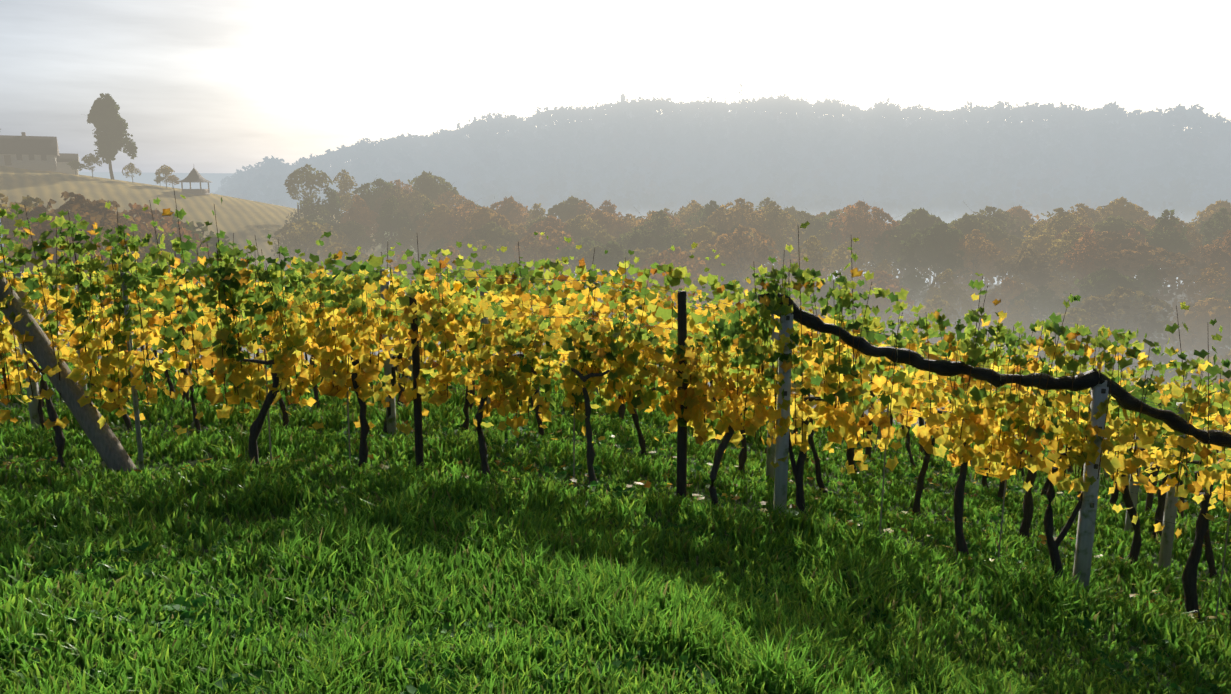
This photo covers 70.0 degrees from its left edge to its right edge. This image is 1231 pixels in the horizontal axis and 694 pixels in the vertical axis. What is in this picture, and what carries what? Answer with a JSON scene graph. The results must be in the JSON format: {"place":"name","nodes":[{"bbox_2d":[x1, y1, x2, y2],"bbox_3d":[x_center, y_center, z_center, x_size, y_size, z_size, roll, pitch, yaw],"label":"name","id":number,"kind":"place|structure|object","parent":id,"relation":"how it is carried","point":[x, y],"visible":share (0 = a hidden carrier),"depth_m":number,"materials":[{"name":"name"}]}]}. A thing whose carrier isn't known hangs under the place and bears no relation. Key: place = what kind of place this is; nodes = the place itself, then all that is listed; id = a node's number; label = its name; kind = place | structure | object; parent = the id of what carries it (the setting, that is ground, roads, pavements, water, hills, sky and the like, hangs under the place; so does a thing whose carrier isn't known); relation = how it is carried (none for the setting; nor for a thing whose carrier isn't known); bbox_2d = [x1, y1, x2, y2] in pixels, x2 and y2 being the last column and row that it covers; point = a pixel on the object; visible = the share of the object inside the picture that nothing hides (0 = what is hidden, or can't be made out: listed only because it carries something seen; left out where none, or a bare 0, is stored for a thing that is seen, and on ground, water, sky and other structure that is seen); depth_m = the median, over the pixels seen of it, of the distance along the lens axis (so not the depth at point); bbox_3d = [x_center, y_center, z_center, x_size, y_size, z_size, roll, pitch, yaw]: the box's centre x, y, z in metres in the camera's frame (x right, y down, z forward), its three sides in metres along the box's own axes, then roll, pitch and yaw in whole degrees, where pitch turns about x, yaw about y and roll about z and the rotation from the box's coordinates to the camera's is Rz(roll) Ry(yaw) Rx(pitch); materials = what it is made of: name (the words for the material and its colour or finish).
{"place":"outdoors","nodes":[
{"label":"outdoors","id":0,"kind":"place"},
{"bbox_2d":[0,112,1230,693],"bbox_3d":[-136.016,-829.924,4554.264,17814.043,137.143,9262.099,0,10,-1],"label":"ground","id":1,"kind":"structure","parent":0,"point":[238,220],"depth_m":204.50,"materials":[{"name":"green plant"}]},
{"bbox_2d":[0,193,34,270],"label":"hedge tree","id":2,"kind":"object","parent":1,"relation":"on","point":[7,223],"visible":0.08,"depth_m":79.39,"materials":[{"name":"brown plant"}]},
{"bbox_2d":[4,216,111,349],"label":"hedge tree","id":3,"kind":"object","parent":1,"relation":"on","point":[37,230],"visible":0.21,"depth_m":70.95,"materials":[{"name":"grey plant"}]},
{"bbox_2d":[16,191,127,325],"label":"hedge tree","id":4,"kind":"object","parent":1,"relation":"on","point":[97,211],"visible":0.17,"depth_m":81.92,"materials":[{"name":"grey plant"}]},
{"bbox_2d":[81,93,137,179],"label":"tall tree by house","id":5,"kind":"object","parent":1,"relation":"on","point":[110,124],"visible":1,"depth_m":198.29,"materials":[{"name":"grey plant"}]},
{"bbox_2d":[54,224,168,323],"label":"hedge tree","id":6,"kind":"object","parent":1,"relation":"on","point":[144,250],"visible":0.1,"depth_m":77.88,"materials":[{"name":"brown plant"}]},
{"bbox_2d":[0,132,301,250],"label":"buildings","id":7,"kind":"structure","parent":1,"relation":"on","point":[38,153],"depth_m":189.82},
{"bbox_2d":[116,202,213,351],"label":"hedge tree","id":8,"kind":"object","parent":1,"relation":"on","point":[143,216],"visible":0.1,"depth_m":97.86,"materials":[{"name":"grey plant"}]},
{"bbox_2d":[138,231,210,351],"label":"hedge tree","id":9,"kind":"object","parent":1,"relation":"on","point":[168,246],"visible":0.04,"depth_m":83.21,"materials":[{"name":"brown plant"}]},
{"bbox_2d":[185,221,243,357],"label":"hedge tree","id":10,"kind":"object","parent":1,"relation":"on","point":[213,239],"visible":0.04,"depth_m":105.00,"materials":[{"name":"brown plant"}]},
{"bbox_2d":[257,218,337,276],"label":"forest tree","id":11,"kind":"object","parent":1,"relation":"on","point":[296,241],"visible":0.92,"depth_m":164.30,"materials":[{"name":"brown plant"}]},
{"bbox_2d":[284,164,333,201],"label":"forest tree","id":12,"kind":"object","parent":1,"relation":"on","point":[309,178],"visible":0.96,"depth_m":200.77,"materials":[{"name":"brown plant"}]},
{"bbox_2d":[285,198,333,225],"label":"forest tree","id":13,"kind":"object","parent":1,"relation":"on","point":[308,207],"visible":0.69,"depth_m":180.83,"materials":[{"name":"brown plant"}]},
{"bbox_2d":[315,187,343,224],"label":"forest tree","id":14,"kind":"object","parent":1,"relation":"on","point":[333,200],"visible":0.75,"depth_m":186.66,"materials":[{"name":"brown plant"}]},
{"bbox_2d":[310,242,366,272],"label":"forest tree","id":15,"kind":"object","parent":1,"relation":"on","point":[336,247],"visible":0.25,"depth_m":161.07,"materials":[{"name":"brown plant"}]},
{"bbox_2d":[332,169,356,208],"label":"forest tree","id":16,"kind":"object","parent":1,"relation":"on","point":[345,186],"visible":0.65,"depth_m":201.58,"materials":[{"name":"brown plant"}]},
{"bbox_2d":[339,194,375,238],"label":"forest tree","id":17,"kind":"object","parent":1,"relation":"on","point":[357,215],"visible":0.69,"depth_m":181.45,"materials":[{"name":"brown plant"}]},
{"bbox_2d":[340,178,403,247],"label":"forest tree","id":18,"kind":"object","parent":1,"relation":"on","point":[378,192],"visible":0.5,"depth_m":191.08,"materials":[{"name":"brown plant"}]},
{"bbox_2d":[380,227,423,268],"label":"forest tree","id":19,"kind":"object","parent":1,"relation":"on","point":[405,237],"visible":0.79,"depth_m":173.13,"materials":[{"name":"brown plant"}]},
{"bbox_2d":[404,170,458,204],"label":"forest tree","id":20,"kind":"object","parent":1,"relation":"on","point":[429,185],"visible":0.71,"depth_m":197.70,"materials":[{"name":"brown plant"}]},
{"bbox_2d":[411,203,461,256],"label":"forest tree","id":21,"kind":"object","parent":1,"relation":"on","point":[441,211],"visible":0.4,"depth_m":176.14,"materials":[{"name":"brown plant"}]},
{"bbox_2d":[433,201,504,246],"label":"forest tree","id":22,"kind":"object","parent":1,"relation":"on","point":[462,208],"visible":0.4,"depth_m":175.41,"materials":[{"name":"brown plant"}]},
{"bbox_2d":[450,206,516,256],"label":"forest tree","id":23,"kind":"object","parent":1,"relation":"on","point":[479,218],"visible":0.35,"depth_m":168.78,"materials":[{"name":"brown plant"}]},
{"bbox_2d":[465,240,501,278],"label":"forest tree","id":24,"kind":"object","parent":1,"relation":"on","point":[482,253],"visible":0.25,"depth_m":151.60,"materials":[{"name":"brown plant"}]},
{"bbox_2d":[456,221,519,265],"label":"forest tree","id":25,"kind":"object","parent":1,"relation":"on","point":[488,233],"visible":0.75,"depth_m":162.59,"materials":[{"name":"brown plant"}]},
{"bbox_2d":[490,196,535,234],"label":"forest tree","id":26,"kind":"object","parent":1,"relation":"on","point":[511,207],"visible":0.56,"depth_m":190.51,"materials":[{"name":"brown plant"}]},
{"bbox_2d":[498,226,576,274],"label":"forest tree","id":27,"kind":"object","parent":1,"relation":"on","point":[551,245],"visible":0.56,"depth_m":156.85,"materials":[{"name":"brown plant"}]},
{"bbox_2d":[523,215,575,247],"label":"forest tree","id":28,"kind":"object","parent":1,"relation":"on","point":[551,221],"visible":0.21,"depth_m":168.62,"materials":[{"name":"brown plant"}]},
{"bbox_2d":[545,196,594,224],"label":"forest tree","id":29,"kind":"object","parent":1,"relation":"on","point":[562,210],"visible":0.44,"depth_m":193.43,"materials":[{"name":"grey plant"}]},
{"bbox_2d":[552,236,605,278],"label":"forest tree","id":30,"kind":"object","parent":1,"relation":"on","point":[574,252],"visible":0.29,"depth_m":153.86,"materials":[{"name":"brown plant"}]},
{"bbox_2d":[554,214,609,241],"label":"forest tree","id":31,"kind":"object","parent":1,"relation":"on","point":[591,231],"visible":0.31,"depth_m":169.40,"materials":[{"name":"brown plant"}]},
{"bbox_2d":[584,208,629,234],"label":"forest tree","id":32,"kind":"object","parent":1,"relation":"on","point":[609,221],"visible":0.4,"depth_m":174.96,"materials":[{"name":"brown plant"}]},
{"bbox_2d":[585,240,634,282],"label":"forest tree","id":33,"kind":"object","parent":1,"relation":"on","point":[612,257],"visible":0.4,"depth_m":143.97,"materials":[{"name":"grey plant"}]},
{"bbox_2d":[0,359,1230,693],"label":"grass","id":34,"kind":"structure","parent":1,"relation":"on","point":[590,583],"depth_m":6.11,"materials":[{"name":"green plant"}]},
{"bbox_2d":[0,186,1230,620],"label":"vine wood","id":35,"kind":"object","parent":1,"relation":"on","point":[108,446],"visible":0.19,"depth_m":8.50,"materials":[{"name":"brown wood"}]},
{"bbox_2d":[0,195,1230,541],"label":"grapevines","id":36,"kind":"object","parent":35,"relation":"attached to","point":[696,399],"visible":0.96,"depth_m":8.13,"materials":[{"name":"yellow plant"}]},
{"bbox_2d":[758,293,1230,467],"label":"bird net roll","id":37,"kind":"object","parent":36,"relation":"on","point":[1095,377],"visible":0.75,"depth_m":7.95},
{"bbox_2d":[0,232,1230,501],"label":"vine leaves","id":38,"kind":"object","parent":35,"relation":"attached to","point":[548,294],"visible":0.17,"depth_m":10.74,"materials":[{"name":"yellow plant"}]},
{"bbox_2d":[1,384,1230,621],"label":"fallen leaves","id":39,"kind":"object","parent":1,"relation":"on","point":[929,480],"visible":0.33,"depth_m":8.88,"materials":[{"name":"yellow plant"}]},
{"bbox_2d":[13,269,1230,621],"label":"vine posts","id":40,"kind":"object","parent":1,"relation":"in","point":[1085,525],"visible":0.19,"depth_m":8.28,"materials":[{"name":"grey wood"}]},
{"bbox_2d":[0,269,1230,534],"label":"vine wires","id":41,"kind":"object","parent":40,"relation":"attached to","point":[652,363],"visible":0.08,"depth_m":8.37,"materials":[{"name":"grey metal"}]},
{"bbox_2d":[616,226,668,254],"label":"forest tree","id":42,"kind":"object","parent":1,"relation":"on","point":[636,239],"visible":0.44,"depth_m":158.02,"materials":[{"name":"grey plant"}]},
{"bbox_2d":[641,209,676,252],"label":"forest tree","id":43,"kind":"object","parent":1,"relation":"on","point":[659,228],"visible":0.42,"depth_m":164.22,"materials":[{"name":"grey plant"}]},
{"bbox_2d":[633,245,709,285],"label":"forest tree","id":44,"kind":"object","parent":1,"relation":"on","point":[684,258],"visible":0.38,"depth_m":140.29,"materials":[{"name":"brown plant"}]},
{"bbox_2d":[650,229,693,253],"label":"forest tree","id":45,"kind":"object","parent":1,"relation":"on","point":[667,238],"visible":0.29,"depth_m":158.19,"materials":[{"name":"grey plant"}]},
{"bbox_2d":[674,225,721,262],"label":"forest tree","id":46,"kind":"object","parent":1,"relation":"on","point":[703,232],"visible":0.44,"depth_m":157.24,"materials":[{"name":"brown plant"}]},
{"bbox_2d":[675,240,733,282],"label":"forest tree","id":47,"kind":"object","parent":1,"relation":"on","point":[703,255],"visible":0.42,"depth_m":147.25,"materials":[{"name":"brown plant"}]},
{"bbox_2d":[211,80,1230,223],"bbox_3d":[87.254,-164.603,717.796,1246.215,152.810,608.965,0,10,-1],"label":"ridge forest","id":48,"kind":"object","parent":1,"relation":"on","point":[272,173],"visible":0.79,"depth_m":698.18,"materials":[{"name":"grey plant"}]},
{"bbox_2d":[706,198,777,239],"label":"forest tree","id":49,"kind":"object","parent":1,"relation":"on","point":[744,217],"visible":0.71,"depth_m":167.27,"materials":[{"name":"brown plant"}]},
{"bbox_2d":[707,223,781,290],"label":"forest tree","id":50,"kind":"object","parent":1,"relation":"on","point":[742,243],"visible":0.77,"depth_m":148.62,"materials":[{"name":"brown plant"}]},
{"bbox_2d":[746,201,804,265],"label":"forest tree","id":51,"kind":"object","parent":1,"relation":"on","point":[776,214],"visible":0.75,"depth_m":167.85,"materials":[{"name":"brown plant"}]},
{"bbox_2d":[781,211,830,258],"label":"forest tree","id":52,"kind":"object","parent":1,"relation":"on","point":[808,217],"visible":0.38,"depth_m":177.91,"materials":[{"name":"brown plant"}]},
{"bbox_2d":[792,236,835,302],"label":"forest tree","id":53,"kind":"object","parent":1,"relation":"on","point":[815,260],"visible":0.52,"depth_m":145.99,"materials":[{"name":"brown plant"}]},
{"bbox_2d":[805,211,871,280],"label":"forest tree","id":54,"kind":"object","parent":1,"relation":"on","point":[819,224],"visible":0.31,"depth_m":176.49,"materials":[{"name":"brown plant"}]},
{"bbox_2d":[821,246,865,281],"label":"forest tree","id":55,"kind":"object","parent":1,"relation":"on","point":[838,255],"visible":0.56,"depth_m":152.84,"materials":[{"name":"brown plant"}]},
{"bbox_2d":[809,279,882,322],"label":"forest tree","id":56,"kind":"object","parent":1,"relation":"on","point":[824,291],"visible":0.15,"depth_m":134.91,"materials":[{"name":"brown plant"}]},
{"bbox_2d":[831,240,874,280],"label":"forest tree","id":57,"kind":"object","parent":1,"relation":"on","point":[865,257],"visible":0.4,"depth_m":158.78,"materials":[{"name":"brown plant"}]},
{"bbox_2d":[818,201,907,255],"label":"forest tree","id":58,"kind":"object","parent":1,"relation":"on","point":[859,223],"visible":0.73,"depth_m":166.68,"materials":[{"name":"brown plant"}]},
{"bbox_2d":[842,279,894,321],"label":"forest tree","id":59,"kind":"object","parent":1,"relation":"on","point":[858,311],"visible":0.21,"depth_m":133.97,"materials":[{"name":"brown plant"}]},
{"bbox_2d":[850,280,913,332],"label":"forest tree","id":60,"kind":"object","parent":1,"relation":"on","point":[876,302],"visible":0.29,"depth_m":135.82,"materials":[{"name":"brown plant"}]},
{"bbox_2d":[856,269,914,319],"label":"forest tree","id":61,"kind":"object","parent":1,"relation":"on","point":[879,275],"visible":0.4,"depth_m":140.64,"materials":[{"name":"brown plant"}]},
{"bbox_2d":[869,222,922,281],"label":"forest tree","id":62,"kind":"object","parent":1,"relation":"on","point":[908,228],"visible":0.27,"depth_m":159.48,"materials":[{"name":"brown plant"}]},
{"bbox_2d":[870,230,931,282],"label":"forest tree","id":63,"kind":"object","parent":1,"relation":"on","point":[892,249],"visible":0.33,"depth_m":156.87,"materials":[{"name":"brown plant"}]},
{"bbox_2d":[892,207,942,229],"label":"forest tree","id":64,"kind":"object","parent":1,"relation":"on","point":[921,219],"visible":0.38,"depth_m":162.88,"materials":[{"name":"brown plant"}]},
{"bbox_2d":[899,271,937,318],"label":"forest tree","id":65,"kind":"object","parent":1,"relation":"on","point":[915,284],"visible":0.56,"depth_m":143.66,"materials":[{"name":"grey plant"}]},
{"bbox_2d":[893,221,977,286],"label":"forest tree","id":66,"kind":"object","parent":1,"relation":"on","point":[934,240],"visible":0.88,"depth_m":147.90,"materials":[{"name":"grey plant"}]},
{"bbox_2d":[909,294,961,344],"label":"forest tree","id":67,"kind":"object","parent":1,"relation":"on","point":[934,304],"visible":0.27,"depth_m":127.16,"materials":[{"name":"grey plant"}]},
{"bbox_2d":[922,269,972,339],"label":"forest tree","id":68,"kind":"object","parent":1,"relation":"on","point":[950,296],"visible":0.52,"depth_m":134.38,"materials":[{"name":"grey plant"}]},
{"bbox_2d":[942,229,999,297],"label":"forest tree","id":69,"kind":"object","parent":1,"relation":"on","point":[979,250],"visible":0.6,"depth_m":145.69,"materials":[{"name":"brown plant"}]},
{"bbox_2d":[948,213,1009,242],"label":"forest tree","id":70,"kind":"object","parent":1,"relation":"on","point":[965,224],"visible":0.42,"depth_m":156.88,"materials":[{"name":"brown plant"}]},
{"bbox_2d":[962,242,1012,289],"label":"forest tree","id":71,"kind":"object","parent":1,"relation":"on","point":[1003,252],"visible":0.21,"depth_m":149.75,"materials":[{"name":"grey plant"}]},
{"bbox_2d":[970,205,1035,284],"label":"forest tree","id":72,"kind":"object","parent":1,"relation":"on","point":[1001,216],"visible":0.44,"depth_m":172.40,"materials":[{"name":"brown plant"}]},
{"bbox_2d":[979,277,1028,354],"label":"forest tree","id":73,"kind":"object","parent":1,"relation":"on","point":[991,298],"visible":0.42,"depth_m":132.99,"materials":[{"name":"grey plant"}]},
{"bbox_2d":[993,299,1037,352],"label":"forest tree","id":74,"kind":"object","parent":1,"relation":"on","point":[1013,319],"visible":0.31,"depth_m":127.69,"materials":[{"name":"grey plant"}]},
{"bbox_2d":[986,248,1062,296],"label":"forest tree","id":75,"kind":"object","parent":1,"relation":"on","point":[1025,265],"visible":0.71,"depth_m":137.69,"materials":[{"name":"brown plant"}]},
{"bbox_2d":[1010,234,1063,275],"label":"forest tree","id":76,"kind":"object","parent":1,"relation":"on","point":[1037,243],"visible":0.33,"depth_m":148.90,"materials":[{"name":"brown plant"}]},
{"bbox_2d":[1007,285,1067,335],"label":"forest tree","id":77,"kind":"object","parent":1,"relation":"on","point":[1042,302],"visible":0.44,"depth_m":129.78,"materials":[{"name":"grey plant"}]},
{"bbox_2d":[1014,207,1087,265],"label":"forest tree","id":78,"kind":"object","parent":1,"relation":"on","point":[1062,221],"visible":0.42,"depth_m":154.74,"materials":[{"name":"brown plant"}]},
{"bbox_2d":[1027,275,1079,316],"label":"forest tree","id":79,"kind":"object","parent":1,"relation":"on","point":[1055,286],"visible":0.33,"depth_m":133.87,"materials":[{"name":"grey plant"}]},
{"bbox_2d":[1045,228,1089,295],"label":"forest tree","id":80,"kind":"object","parent":1,"relation":"on","point":[1062,249],"visible":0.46,"depth_m":140.34,"materials":[{"name":"brown plant"}]},
{"bbox_2d":[1027,307,1120,371],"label":"forest tree","id":81,"kind":"object","parent":1,"relation":"on","point":[1081,320],"visible":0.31,"depth_m":112.71,"materials":[{"name":"grey plant"}]},
{"bbox_2d":[1060,232,1111,293],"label":"forest tree","id":82,"kind":"object","parent":1,"relation":"on","point":[1087,250],"visible":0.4,"depth_m":133.35,"materials":[{"name":"brown plant"}]},
{"bbox_2d":[1054,266,1150,312],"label":"forest tree","id":83,"kind":"object","parent":1,"relation":"on","point":[1101,282],"visible":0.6,"depth_m":124.16,"materials":[{"name":"brown plant"}]},
{"bbox_2d":[1055,230,1156,280],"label":"forest tree","id":84,"kind":"object","parent":1,"relation":"on","point":[1113,241],"visible":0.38,"depth_m":136.40,"materials":[{"name":"brown plant"}]},
{"bbox_2d":[1087,215,1148,239],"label":"forest tree","id":85,"kind":"object","parent":1,"relation":"on","point":[1111,223],"visible":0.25,"depth_m":147.78,"materials":[{"name":"brown plant"}]},
{"bbox_2d":[1088,196,1148,225],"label":"forest tree","id":86,"kind":"object","parent":1,"relation":"on","point":[1121,207],"visible":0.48,"depth_m":166.72,"materials":[{"name":"brown plant"}]},
{"bbox_2d":[1067,281,1178,369],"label":"forest tree","id":87,"kind":"object","parent":1,"relation":"on","point":[1110,307],"visible":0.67,"depth_m":114.68,"materials":[{"name":"grey plant"}]},
{"bbox_2d":[1072,238,1201,305],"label":"forest tree","id":88,"kind":"object","parent":1,"relation":"on","point":[1170,273],"visible":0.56,"depth_m":130.16,"materials":[{"name":"grey plant"}]},
{"bbox_2d":[1107,351,1194,383],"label":"forest tree","id":89,"kind":"object","parent":1,"relation":"on","point":[1166,359],"visible":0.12,"depth_m":103.47,"materials":[{"name":"grey plant"}]},
{"bbox_2d":[1144,209,1190,293],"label":"forest tree","id":90,"kind":"object","parent":1,"relation":"on","point":[1168,240],"visible":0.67,"depth_m":140.13,"materials":[{"name":"grey plant"}]},
{"bbox_2d":[1146,216,1204,295],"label":"forest tree","id":91,"kind":"object","parent":1,"relation":"on","point":[1195,240],"visible":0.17,"depth_m":145.07,"materials":[{"name":"brown plant"}]},
{"bbox_2d":[1153,337,1230,386],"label":"forest tree","id":92,"kind":"object","parent":1,"relation":"on","point":[1211,360],"visible":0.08,"depth_m":99.78,"materials":[{"name":"grey plant"}]},
{"bbox_2d":[1161,296,1230,361],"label":"forest tree","id":93,"kind":"object","parent":1,"relation":"on","point":[1201,330],"visible":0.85,"depth_m":113.47,"materials":[{"name":"grey plant"}]},
{"bbox_2d":[1184,246,1230,303],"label":"forest tree","id":94,"kind":"object","parent":1,"relation":"on","point":[1223,258],"visible":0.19,"depth_m":130.84,"materials":[{"name":"brown plant"}]},
{"bbox_2d":[1189,200,1230,236],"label":"forest tree","id":95,"kind":"object","parent":1,"relation":"on","point":[1207,213],"visible":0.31,"depth_m":170.17,"materials":[{"name":"brown plant"}]},
{"bbox_2d":[1190,207,1230,263],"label":"forest tree","id":96,"kind":"object","parent":1,"relation":"on","point":[1214,225],"visible":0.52,"depth_m":143.91,"materials":[{"name":"brown plant"}]},
{"bbox_2d":[1193,229,1230,295],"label":"forest tree","id":97,"kind":"object","parent":1,"relation":"on","point":[1227,244],"visible":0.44,"depth_m":130.63,"materials":[{"name":"brown plant"}]},
{"bbox_2d":[0,0,1230,172],"label":"sky","id":98,"kind":"structure","parent":0,"point":[206,86],"materials":[{"name":"white"}]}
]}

